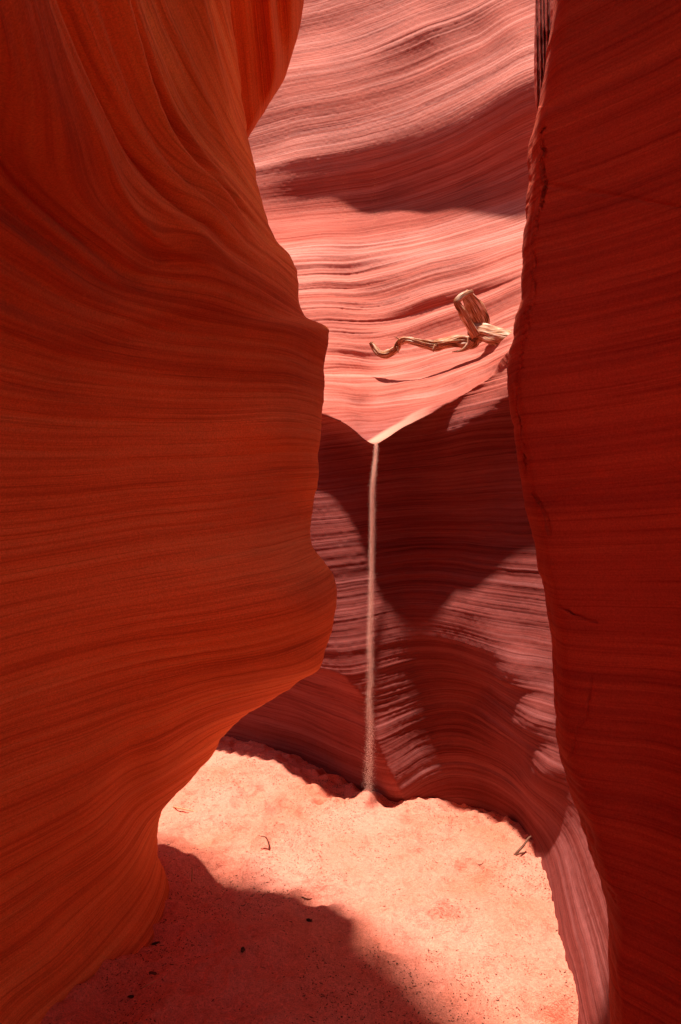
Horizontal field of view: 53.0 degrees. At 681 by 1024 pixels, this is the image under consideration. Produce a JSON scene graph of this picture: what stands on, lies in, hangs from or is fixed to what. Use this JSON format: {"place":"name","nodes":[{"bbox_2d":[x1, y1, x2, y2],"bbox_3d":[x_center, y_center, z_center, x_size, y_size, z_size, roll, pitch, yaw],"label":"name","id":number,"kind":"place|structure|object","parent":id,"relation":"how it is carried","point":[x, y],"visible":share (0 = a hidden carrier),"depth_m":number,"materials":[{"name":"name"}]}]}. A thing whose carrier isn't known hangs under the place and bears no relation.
{"place":"outdoors","nodes":[
{"label":"outdoors","id":0,"kind":"place"},
{"bbox_2d":[0,0,336,1023],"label":"canyon wall","id":1,"kind":"structure","parent":0,"point":[168,594],"depth_m":1.84,"materials":[{"name":"orange stone"}]},
{"bbox_2d":[40,736,577,1023],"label":"sand floor","id":2,"kind":"structure","parent":0,"point":[248,985],"depth_m":2.69,"materials":[{"name":"sand"}]},
{"bbox_2d":[49,743,577,1023],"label":"plant debris","id":3,"kind":"object","parent":2,"relation":"on","point":[330,922],"visible":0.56,"depth_m":2.77,"materials":[{"name":"brown plant"}]},
{"bbox_2d":[362,444,378,796],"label":"falling sand","id":4,"kind":"structure","parent":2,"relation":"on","point":[372,523],"depth_m":3.73,"materials":[{"name":"beige sand"}]},
{"bbox_2d":[514,836,530,855],"bbox_3d":[0.845,1.542,3.141,0.119,0.068,0.034,0,0,-33],"label":"twig","id":5,"kind":"object","parent":2,"relation":"on","point":[517,852],"visible":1,"depth_m":3.13,"materials":[{"name":"brown wood"}]},
{"bbox_2d":[224,0,609,1023],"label":"canyon wall","id":6,"kind":"structure","parent":0,"point":[388,142],"depth_m":4.08,"materials":[{"name":"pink stone"}]},
{"bbox_2d":[369,290,511,358],"bbox_3d":[0.699,-1.122,4.377,1.362,0.535,0.290,0,0,36],"label":"driftwood branch","id":7,"kind":"object","parent":6,"relation":"attached to","point":[473,315],"visible":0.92,"depth_m":4.31,"materials":[{"name":"brown wood"}]},
{"bbox_2d":[534,0,553,112],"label":"rock fin","id":8,"kind":"object","parent":6,"relation":"attached to","point":[543,16],"visible":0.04,"depth_m":2.84,"materials":[{"name":"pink stone"}]},
{"bbox_2d":[507,0,680,1023],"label":"canyon wall","id":9,"kind":"structure","parent":0,"point":[594,377],"depth_m":1.60,"materials":[{"name":"red stone"}]},
{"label":"rock roof","id":10,"kind":"structure","parent":0,"visible":0},
{"bbox_2d":[230,0,303,137],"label":"rock fin","id":11,"kind":"object","parent":10,"relation":"hanging from","point":[266,32],"visible":0.3,"depth_m":2.32,"materials":[{"name":"orange stone"}]}
]}

